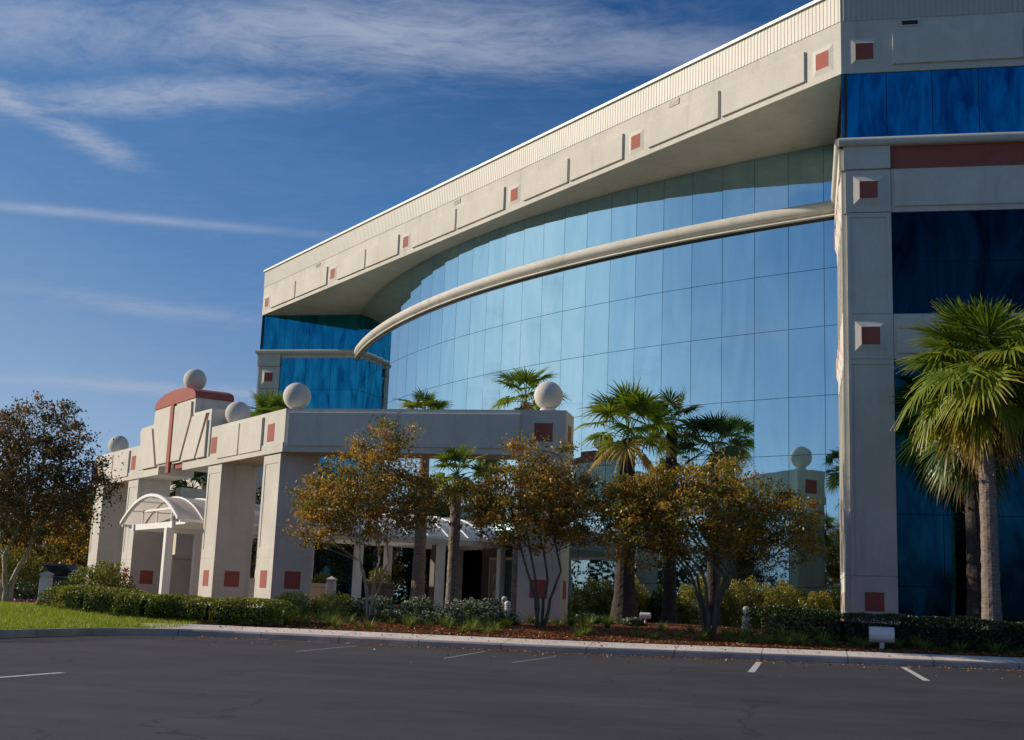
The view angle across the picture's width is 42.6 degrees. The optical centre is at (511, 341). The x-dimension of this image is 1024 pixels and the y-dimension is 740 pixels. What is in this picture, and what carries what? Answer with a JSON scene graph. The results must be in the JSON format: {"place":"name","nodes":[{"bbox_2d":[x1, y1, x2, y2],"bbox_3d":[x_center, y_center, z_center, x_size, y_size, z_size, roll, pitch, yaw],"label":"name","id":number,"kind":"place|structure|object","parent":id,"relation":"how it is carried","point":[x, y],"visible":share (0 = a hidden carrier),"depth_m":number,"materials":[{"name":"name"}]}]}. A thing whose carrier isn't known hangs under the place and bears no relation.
{"place":"outdoors","nodes":[
{"label":"outdoors","id":0,"kind":"place"},
{"bbox_2d":[0,601,201,629],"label":"lawn","id":1,"kind":"structure","parent":0,"point":[62,615],"depth_m":31.29,"materials":[{"name":"plant"}]},
{"bbox_2d":[0,598,64,604],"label":"flower bed","id":2,"kind":"object","parent":1,"relation":"on","point":[34,601],"visible":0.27,"depth_m":37.12,"materials":[{"name":"plant"}]},
{"bbox_2d":[38,571,53,601],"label":"light pillar","id":3,"kind":"structure","parent":1,"relation":"on","point":[46,580],"depth_m":38.03,"materials":[{"name":"white concrete"}]},
{"bbox_2d":[0,390,125,601],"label":"dark leaved tree","id":4,"kind":"object","parent":1,"relation":"on","point":[18,502],"visible":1,"depth_m":38.78,"materials":[{"name":"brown plant"}]},
{"bbox_2d":[0,0,813,551],"label":"sky","id":5,"kind":"structure","parent":0,"point":[158,157],"materials":[{"name":"blue"}]},
{"bbox_2d":[0,636,1023,739],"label":"road","id":6,"kind":"structure","parent":0,"point":[131,688],"depth_m":15.54,"materials":[{"name":"grey asphalt"}]},
{"bbox_2d":[0,672,61,677],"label":"parking line","id":7,"kind":"object","parent":6,"relation":"on","point":[30,674],"visible":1,"depth_m":15.92,"materials":[{"name":"white paint"}]},
{"bbox_2d":[0,627,1023,669],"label":"kerb","id":8,"kind":"structure","parent":6,"relation":"on","point":[16,633],"depth_m":29.62,"materials":[{"name":"concrete"}]},
{"bbox_2d":[0,635,1023,670],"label":"gutter","id":9,"kind":"object","parent":6,"relation":"on","point":[442,648],"visible":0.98,"depth_m":29.30,"materials":[{"name":"concrete"}]},
{"bbox_2d":[133,625,1023,679],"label":"fallen leaves","id":10,"kind":"object","parent":6,"relation":"on","point":[704,658],"visible":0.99,"depth_m":29.40,"materials":[{"name":"brown plant"}]},
{"bbox_2d":[748,662,760,671],"bbox_3d":[4.870,6.504,26.260,0.130,0.001,5.101,0,-11,12],"label":"parking line","id":11,"kind":"object","parent":6,"relation":"on","point":[754,667],"visible":1,"depth_m":25.83,"materials":[{"name":"white paint"}]},
{"bbox_2d":[901,667,929,680],"bbox_3d":[7.974,6.589,26.074,0.120,0.001,6.100,0,-11,13],"label":"parking line","id":12,"kind":"object","parent":6,"relation":"on","point":[915,674],"visible":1,"depth_m":25.51,"materials":[{"name":"white paint"}]},
{"bbox_2d":[115,607,1023,656],"bbox_3d":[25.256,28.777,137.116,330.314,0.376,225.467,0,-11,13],"label":"planting bed","id":13,"kind":"object","parent":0,"point":[620,629],"visible":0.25,"depth_m":32.99,"materials":[{"name":"brown wood bark mulch"}]},
{"bbox_2d":[0,500,21,547],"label":"autumn tree","id":14,"kind":"object","parent":13,"relation":"on","point":[7,534],"visible":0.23,"depth_m":75.42,"materials":[{"name":"brown plant"}]},
{"bbox_2d":[0,539,46,588],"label":"shrub","id":15,"kind":"object","parent":13,"relation":"on","point":[21,572],"visible":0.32,"depth_m":49.34,"materials":[{"name":"green plant"}]},
{"bbox_2d":[0,479,88,572],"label":"woods","id":16,"kind":"object","parent":13,"relation":"on","point":[47,488],"depth_m":103.62,"materials":[{"name":"green plant"}]},
{"bbox_2d":[7,564,85,587],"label":"parked car","id":17,"kind":"object","parent":13,"relation":"on","point":[60,572],"visible":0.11,"depth_m":61.84,"materials":[{"name":"black paint"}]},
{"bbox_2d":[0,486,92,567],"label":"autumn tree","id":18,"kind":"object","parent":13,"relation":"on","point":[42,541],"visible":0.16,"depth_m":75.46,"materials":[{"name":"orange plant"}]},
{"bbox_2d":[7,579,91,601],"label":"hedge","id":19,"kind":"object","parent":13,"relation":"on","point":[22,593],"visible":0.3,"depth_m":40.98,"materials":[{"name":"green plant"}]},
{"bbox_2d":[30,489,93,568],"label":"autumn tree","id":20,"kind":"object","parent":13,"relation":"on","point":[83,538],"visible":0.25,"depth_m":70.98,"materials":[{"name":"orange plant"}]},
{"bbox_2d":[63,560,136,598],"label":"shrub","id":21,"kind":"object","parent":13,"relation":"on","point":[96,577],"visible":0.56,"depth_m":50.47,"materials":[{"name":"green plant"}]},
{"bbox_2d":[34,584,301,626],"bbox_3d":[-8.840,6.787,33.769,7.172,0.910,2.492,0,-11,13],"label":"hedge","id":22,"kind":"object","parent":13,"relation":"on","point":[116,601],"visible":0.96,"depth_m":32.83,"materials":[{"name":"green plant"}]},
{"bbox_2d":[169,471,207,497],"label":"fan palm","id":23,"kind":"object","parent":13,"relation":"on","point":[201,476],"visible":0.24,"depth_m":61.01,"materials":[{"name":"green plant"}]},
{"bbox_2d":[248,578,254,606],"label":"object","id":24,"kind":"object","parent":13,"relation":"on","point":[251,587],"visible":0.18,"depth_m":50.38,"materials":[{"name":"concrete"}]},
{"bbox_2d":[250,540,256,577],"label":"autumn tree","id":25,"kind":"object","parent":13,"relation":"on","point":[252,569],"depth_m":76.25,"materials":[{"name":"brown plant"}]},
{"bbox_2d":[248,387,288,416],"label":"fan palm","id":26,"kind":"object","parent":13,"relation":"on","point":[272,404],"visible":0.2,"depth_m":61.80,"materials":[{"name":"green plant"}]},
{"bbox_2d":[263,589,322,614],"bbox_3d":[-6.351,7.548,37.913,1.719,0.784,1.642,0,-11,13],"label":"flowering shrub","id":27,"kind":"object","parent":13,"relation":"on","point":[301,602],"visible":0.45,"depth_m":37.72,"materials":[{"name":"green plant"}]},
{"bbox_2d":[296,614,313,625],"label":"grass tuft","id":28,"kind":"object","parent":13,"relation":"on","point":[305,621],"visible":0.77,"depth_m":32.55,"materials":[{"name":"green plant"}]},
{"bbox_2d":[120,493,509,611],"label":"barrel canopy","id":29,"kind":"object","parent":13,"relation":"on","point":[168,517],"visible":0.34,"depth_m":54.35,"materials":[{"name":"grey"}]},
{"bbox_2d":[250,462,381,590],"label":"leafy tree","id":30,"kind":"object","parent":13,"relation":"on","point":[337,559],"visible":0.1,"depth_m":65.11,"materials":[{"name":"green plant"}]},
{"bbox_2d":[310,583,325,611],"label":"planter box","id":31,"kind":"object","parent":13,"relation":"on","point":[317,589],"visible":0.3,"depth_m":45.57,"materials":[{"name":"beige concrete"}]},
{"bbox_2d":[311,571,333,582],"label":"planter shrub","id":32,"kind":"object","parent":31,"relation":"in","point":[319,578],"visible":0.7,"depth_m":45.87,"materials":[{"name":"green plant"}]},
{"bbox_2d":[306,607,329,618],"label":"grass tuft","id":33,"kind":"object","parent":13,"relation":"on","point":[315,616],"visible":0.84,"depth_m":34.64,"materials":[{"name":"green plant"}]},
{"bbox_2d":[86,369,573,622],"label":"entrance portico","id":34,"kind":"structure","parent":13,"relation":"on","point":[227,443],"depth_m":45.04,"materials":[{"name":"paint"}]},
{"bbox_2d":[325,576,336,608],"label":"light pillar","id":35,"kind":"structure","parent":13,"relation":"on","point":[330,585],"depth_m":44.47,"materials":[{"name":"white concrete"}]},
{"bbox_2d":[306,590,360,616],"bbox_3d":[-5.112,7.575,37.851,1.695,0.800,1.659,0,-11,13],"label":"flowering shrub","id":36,"kind":"object","parent":13,"relation":"on","point":[334,599],"visible":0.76,"depth_m":37.59,"materials":[{"name":"green plant"}]},
{"bbox_2d":[322,614,347,627],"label":"grass tuft","id":37,"kind":"object","parent":13,"relation":"on","point":[336,623],"visible":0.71,"depth_m":32.21,"materials":[{"name":"green plant"}]},
{"bbox_2d":[344,595,395,616],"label":"flowering shrub","id":38,"kind":"object","parent":13,"relation":"on","point":[359,606],"visible":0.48,"depth_m":37.65,"materials":[{"name":"green plant"}]},
{"bbox_2d":[356,615,383,628],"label":"grass tuft","id":39,"kind":"object","parent":13,"relation":"on","point":[367,624],"visible":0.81,"depth_m":32.30,"materials":[{"name":"green plant"}]},
{"bbox_2d":[280,412,461,616],"bbox_3d":[-3.851,4.735,35.745,4.560,5.651,4.173,9,-13,-31],"label":"crape myrtle","id":40,"kind":"object","parent":13,"relation":"on","point":[345,513],"visible":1,"depth_m":35.52,"materials":[{"name":"orange plant"}]},
{"bbox_2d":[365,583,394,610],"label":"planter box","id":41,"kind":"object","parent":13,"relation":"on","point":[386,589],"visible":0.43,"depth_m":47.11,"materials":[{"name":"beige concrete"}]},
{"bbox_2d":[366,566,393,584],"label":"planter shrub","id":42,"kind":"object","parent":41,"relation":"on","point":[379,575],"visible":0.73,"depth_m":47.52,"materials":[{"name":"green plant"}]},
{"bbox_2d":[364,608,422,621],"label":"flowering plant","id":43,"kind":"object","parent":13,"relation":"on","point":[392,613],"visible":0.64,"depth_m":34.49,"materials":[{"name":"green plant"}]},
{"bbox_2d":[396,613,419,627],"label":"grass tuft","id":44,"kind":"object","parent":13,"relation":"on","point":[411,623],"visible":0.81,"depth_m":32.86,"materials":[{"name":"green plant"}]},
{"bbox_2d":[392,595,442,619],"bbox_3d":[-2.738,7.731,38.109,1.500,0.775,1.652,0,-11,13],"label":"flowering shrub","id":45,"kind":"object","parent":13,"relation":"on","point":[408,606],"visible":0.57,"depth_m":37.93,"materials":[{"name":"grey plant"}]},
{"bbox_2d":[392,387,452,611],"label":"fan palm","id":46,"kind":"object","parent":13,"relation":"on","point":[423,400],"visible":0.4,"depth_m":47.42,"materials":[{"name":"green plant"}]},
{"bbox_2d":[430,610,450,626],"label":"grass tuft","id":47,"kind":"object","parent":13,"relation":"on","point":[441,621],"visible":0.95,"depth_m":33.37,"materials":[{"name":"green plant"}]},
{"bbox_2d":[407,609,479,624],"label":"flowering plant","id":48,"kind":"object","parent":13,"relation":"on","point":[424,616],"visible":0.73,"depth_m":34.08,"materials":[{"name":"green plant"}]},
{"bbox_2d":[444,619,471,632],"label":"grass tuft","id":49,"kind":"object","parent":13,"relation":"on","point":[463,630],"visible":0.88,"depth_m":31.63,"materials":[{"name":"green plant"}]},
{"bbox_2d":[429,442,494,610],"bbox_3d":[-1.520,5.552,38.418,2.071,5.232,1.932,3,-11,-5],"label":"fan palm","id":50,"kind":"object","parent":13,"relation":"on","point":[452,455],"visible":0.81,"depth_m":38.38,"materials":[{"name":"green plant"}]},
{"bbox_2d":[436,597,492,620],"bbox_3d":[-1.246,7.524,36.718,1.832,0.747,1.649,0,-11,13],"label":"flowering shrub","id":51,"kind":"object","parent":13,"relation":"on","point":[473,609],"visible":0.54,"depth_m":36.53,"materials":[{"name":"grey plant"}]},
{"bbox_2d":[461,597,505,619],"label":"flowering shrub","id":52,"kind":"object","parent":13,"relation":"on","point":[495,605],"visible":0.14,"depth_m":37.64,"materials":[{"name":"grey plant"}]},
{"bbox_2d":[474,622,502,633],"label":"grass tuft","id":53,"kind":"object","parent":13,"relation":"on","point":[485,629],"visible":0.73,"depth_m":31.65,"materials":[{"name":"green plant"}]},
{"bbox_2d":[474,609,520,625],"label":"flowering plant","id":54,"kind":"object","parent":13,"relation":"on","point":[489,616],"visible":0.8,"depth_m":34.53,"materials":[{"name":"green plant"}]},
{"bbox_2d":[498,616,518,627],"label":"grass tuft","id":55,"kind":"object","parent":13,"relation":"on","point":[506,624],"visible":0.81,"depth_m":33.47,"materials":[{"name":"green plant"}]},
{"bbox_2d":[490,366,571,618],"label":"fan palm","id":56,"kind":"object","parent":13,"relation":"on","point":[530,379],"visible":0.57,"depth_m":45.38,"materials":[{"name":"green plant"}]},
{"bbox_2d":[440,426,625,626],"bbox_3d":[0.617,4.929,34.856,4.957,5.272,3.454,0,-11,13],"label":"crape myrtle","id":57,"kind":"object","parent":13,"relation":"on","point":[488,504],"visible":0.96,"depth_m":34.58,"materials":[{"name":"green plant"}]},
{"bbox_2d":[519,609,551,623],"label":"grass tuft","id":58,"kind":"object","parent":13,"relation":"on","point":[531,619],"visible":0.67,"depth_m":36.34,"materials":[{"name":"green plant"}]},
{"bbox_2d":[563,613,580,625],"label":"grass tuft","id":59,"kind":"object","parent":13,"relation":"on","point":[570,623],"visible":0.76,"depth_m":34.79,"materials":[{"name":"green plant"}]},
{"bbox_2d":[569,611,594,625],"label":"grass tuft","id":60,"kind":"object","parent":13,"relation":"on","point":[580,621],"visible":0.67,"depth_m":35.20,"materials":[{"name":"green plant"}]},
{"bbox_2d":[573,623,596,634],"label":"grass tuft","id":61,"kind":"object","parent":13,"relation":"on","point":[586,631],"visible":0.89,"depth_m":32.07,"materials":[{"name":"green plant"}]},
{"bbox_2d":[569,612,603,623],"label":"flowering plant","id":62,"kind":"object","parent":13,"relation":"on","point":[595,622],"visible":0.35,"depth_m":37.00,"materials":[{"name":"green plant"}]},
{"bbox_2d":[567,577,612,618],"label":"shrub","id":63,"kind":"object","parent":13,"relation":"on","point":[585,595],"visible":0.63,"depth_m":42.45,"materials":[{"name":"green plant"}]},
{"bbox_2d":[596,618,613,627],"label":"grass tuft","id":64,"kind":"object","parent":13,"relation":"on","point":[607,624],"visible":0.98,"depth_m":34.38,"materials":[{"name":"green plant"}]},
{"bbox_2d":[595,574,658,622],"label":"shrub","id":65,"kind":"object","parent":13,"relation":"on","point":[639,598],"visible":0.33,"depth_m":42.13,"materials":[{"name":"green plant"}]},
{"bbox_2d":[570,377,685,622],"bbox_3d":[3.385,4.683,39.120,3.488,7.331,3.720,0,-11,13],"label":"fan palm","id":66,"kind":"object","parent":13,"relation":"on","point":[626,403],"visible":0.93,"depth_m":38.95,"materials":[{"name":"green plant"}]},
{"bbox_2d":[618,616,645,625],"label":"flowering plant","id":67,"kind":"object","parent":13,"relation":"on","point":[629,621],"visible":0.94,"depth_m":35.74,"materials":[{"name":"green plant"}]},
{"bbox_2d":[250,0,1023,657],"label":"office building","id":68,"kind":"structure","parent":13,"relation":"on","point":[778,232],"depth_m":47.71,"materials":[{"name":"paint"}]},
{"bbox_2d":[260,315,264,349],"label":"window","id":69,"kind":"structure","parent":68,"relation":"in","point":[263,319],"depth_m":80.55,"materials":[{"name":"blue glass"}]},
{"bbox_2d":[260,315,359,349],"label":"window","id":70,"kind":"structure","parent":68,"relation":"in","point":[292,332],"depth_m":79.90,"materials":[{"name":"teal glass"}]},
{"bbox_2d":[279,358,356,495],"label":"window","id":71,"kind":"structure","parent":68,"relation":"in","point":[330,382],"depth_m":79.03,"materials":[{"name":"teal glass"}]},
{"bbox_2d":[313,544,344,603],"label":"window","id":72,"kind":"structure","parent":68,"relation":"in","point":[325,568],"depth_m":76.64,"materials":[{"name":"blue glass"}]},
{"bbox_2d":[488,557,496,608],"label":"glass door","id":73,"kind":"structure","parent":68,"relation":"in","point":[492,561],"depth_m":57.74,"materials":[{"name":"black glass"}]},
{"bbox_2d":[503,557,511,600],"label":"glass door","id":74,"kind":"structure","parent":68,"relation":"in","point":[507,560],"depth_m":56.73,"materials":[{"name":"black glass"}]},
{"bbox_2d":[838,74,847,137],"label":"window","id":75,"kind":"structure","parent":68,"relation":"in","point":[845,75],"depth_m":41.07,"materials":[{"name":"glass"}]},
{"bbox_2d":[841,66,1023,137],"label":"window","id":76,"kind":"structure","parent":68,"relation":"in","point":[978,100],"depth_m":40.47,"materials":[{"name":"blue glass"}]},
{"bbox_2d":[891,209,1023,313],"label":"window","id":77,"kind":"structure","parent":68,"relation":"in","point":[954,254],"depth_m":39.39,"materials":[{"name":"blue glass"}]},
{"bbox_2d":[894,359,1023,630],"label":"window","id":78,"kind":"structure","parent":68,"relation":"in","point":[931,538],"depth_m":37.85,"materials":[{"name":"blue glass"}]},
{"bbox_2d":[640,612,650,622],"bbox_3d":[3.781,7.858,37.257,0.300,0.315,0.184,0,-11,13],"label":"floodlight","id":79,"kind":"object","parent":13,"relation":"on","point":[644,616],"visible":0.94,"depth_m":37.20,"materials":[{"name":"white metal"}]},
{"bbox_2d":[639,589,687,623],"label":"shrub","id":80,"kind":"object","parent":13,"relation":"on","point":[656,601],"visible":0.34,"depth_m":41.98,"materials":[{"name":"green plant"}]},
{"bbox_2d":[636,387,712,623],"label":"fan palm","id":81,"kind":"object","parent":13,"relation":"on","point":[669,608],"visible":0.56,"depth_m":40.90,"materials":[{"name":"green plant"}]},
{"bbox_2d":[690,628,715,640],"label":"grass tuft","id":82,"kind":"object","parent":13,"relation":"on","point":[701,637],"visible":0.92,"depth_m":32.12,"materials":[{"name":"green plant"}]},
{"bbox_2d":[676,574,733,626],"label":"shrub","id":83,"kind":"object","parent":13,"relation":"on","point":[684,600],"visible":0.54,"depth_m":41.50,"materials":[{"name":"green plant"}]},
{"bbox_2d":[579,448,832,636],"bbox_3d":[4.891,5.106,33.589,6.474,4.885,4.393,0,-11,13],"label":"crape myrtle","id":84,"kind":"object","parent":13,"relation":"on","point":[637,506],"visible":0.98,"depth_m":33.26,"materials":[{"name":"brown plant"}]},
{"bbox_2d":[675,410,757,626],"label":"fan palm","id":85,"kind":"object","parent":13,"relation":"on","point":[714,425],"visible":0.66,"depth_m":41.10,"materials":[{"name":"green plant"}]},
{"bbox_2d":[719,629,738,641],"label":"grass tuft","id":86,"kind":"object","parent":13,"relation":"on","point":[731,637],"visible":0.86,"depth_m":32.02,"materials":[{"name":"green plant"}]},
{"bbox_2d":[724,622,748,637],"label":"grass tuft","id":87,"kind":"object","parent":13,"relation":"on","point":[734,632],"visible":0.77,"depth_m":33.09,"materials":[{"name":"green plant"}]},
{"bbox_2d":[743,606,748,629],"bbox_3d":[6.428,7.619,36.082,0.180,0.660,0.180,0,-11,13],"label":"louvred bollard","id":88,"kind":"object","parent":13,"relation":"on","point":[744,618],"visible":0.56,"depth_m":36.02,"materials":[{"name":"grey metal"}]},
{"bbox_2d":[720,575,777,628],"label":"shrub","id":89,"kind":"object","parent":13,"relation":"on","point":[732,602],"visible":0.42,"depth_m":41.46,"materials":[{"name":"green plant"}]},
{"bbox_2d":[740,578,805,629],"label":"shrub","id":90,"kind":"object","parent":13,"relation":"on","point":[781,593],"visible":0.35,"depth_m":40.97,"materials":[{"name":"green plant"}]},
{"bbox_2d":[771,623,789,637],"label":"grass tuft","id":91,"kind":"object","parent":13,"relation":"on","point":[777,633],"visible":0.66,"depth_m":33.57,"materials":[{"name":"green plant"}]},
{"bbox_2d":[769,635,796,645],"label":"grass tuft","id":92,"kind":"object","parent":13,"relation":"on","point":[789,642],"visible":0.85,"depth_m":31.71,"materials":[{"name":"green plant"}]},
{"bbox_2d":[791,631,816,645],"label":"grass tuft","id":93,"kind":"object","parent":13,"relation":"on","point":[802,642],"visible":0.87,"depth_m":31.71,"materials":[{"name":"green plant"}]},
{"bbox_2d":[789,590,836,619],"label":"shrub","id":94,"kind":"object","parent":13,"relation":"on","point":[815,596],"visible":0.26,"depth_m":40.45,"materials":[{"name":"green plant"}]},
{"bbox_2d":[811,630,839,643],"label":"grass tuft","id":95,"kind":"object","parent":13,"relation":"on","point":[823,639],"visible":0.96,"depth_m":32.53,"materials":[{"name":"green plant"}]},
{"bbox_2d":[740,605,1023,650],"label":"hedge","id":96,"kind":"object","parent":13,"relation":"on","point":[849,628],"visible":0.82,"depth_m":33.21,"materials":[{"name":"green plant"}]},
{"bbox_2d":[869,626,894,648],"bbox_3d":[8.993,7.229,31.950,0.580,0.550,0.412,0,-11,13],"label":"floodlight","id":97,"kind":"object","parent":13,"relation":"on","point":[881,636],"visible":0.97,"depth_m":31.81,"materials":[{"name":"white metal"}]},
{"bbox_2d":[889,635,905,648],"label":"grass tuft","id":98,"kind":"object","parent":13,"relation":"on","point":[897,645],"visible":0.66,"depth_m":32.17,"materials":[{"name":"green plant"}]},
{"bbox_2d":[907,632,936,649],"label":"grass tuft","id":99,"kind":"object","parent":13,"relation":"on","point":[923,645],"visible":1,"depth_m":32.06,"materials":[{"name":"green plant"}]},
{"bbox_2d":[886,365,1023,628],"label":"fan palm","id":100,"kind":"object","parent":13,"relation":"on","point":[967,482],"visible":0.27,"depth_m":36.36,"materials":[{"name":"green plant"}]},
{"bbox_2d":[891,294,1023,629],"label":"fan palm","id":101,"kind":"object","parent":13,"relation":"on","point":[984,406],"visible":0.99,"depth_m":34.38,"materials":[{"name":"green plant"}]},
{"bbox_2d":[948,641,970,651],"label":"grass tuft","id":102,"kind":"object","parent":13,"relation":"on","point":[964,648],"visible":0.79,"depth_m":31.96,"materials":[{"name":"green plant"}]},
{"bbox_2d":[987,639,1008,653],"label":"grass tuft","id":103,"kind":"object","parent":13,"relation":"on","point":[997,649],"visible":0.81,"depth_m":31.79,"materials":[{"name":"green plant"}]},
{"bbox_2d":[140,623,1023,662],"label":"sidewalk","id":104,"kind":"structure","parent":0,"point":[617,644],"depth_m":30.40,"materials":[{"name":"concrete"}]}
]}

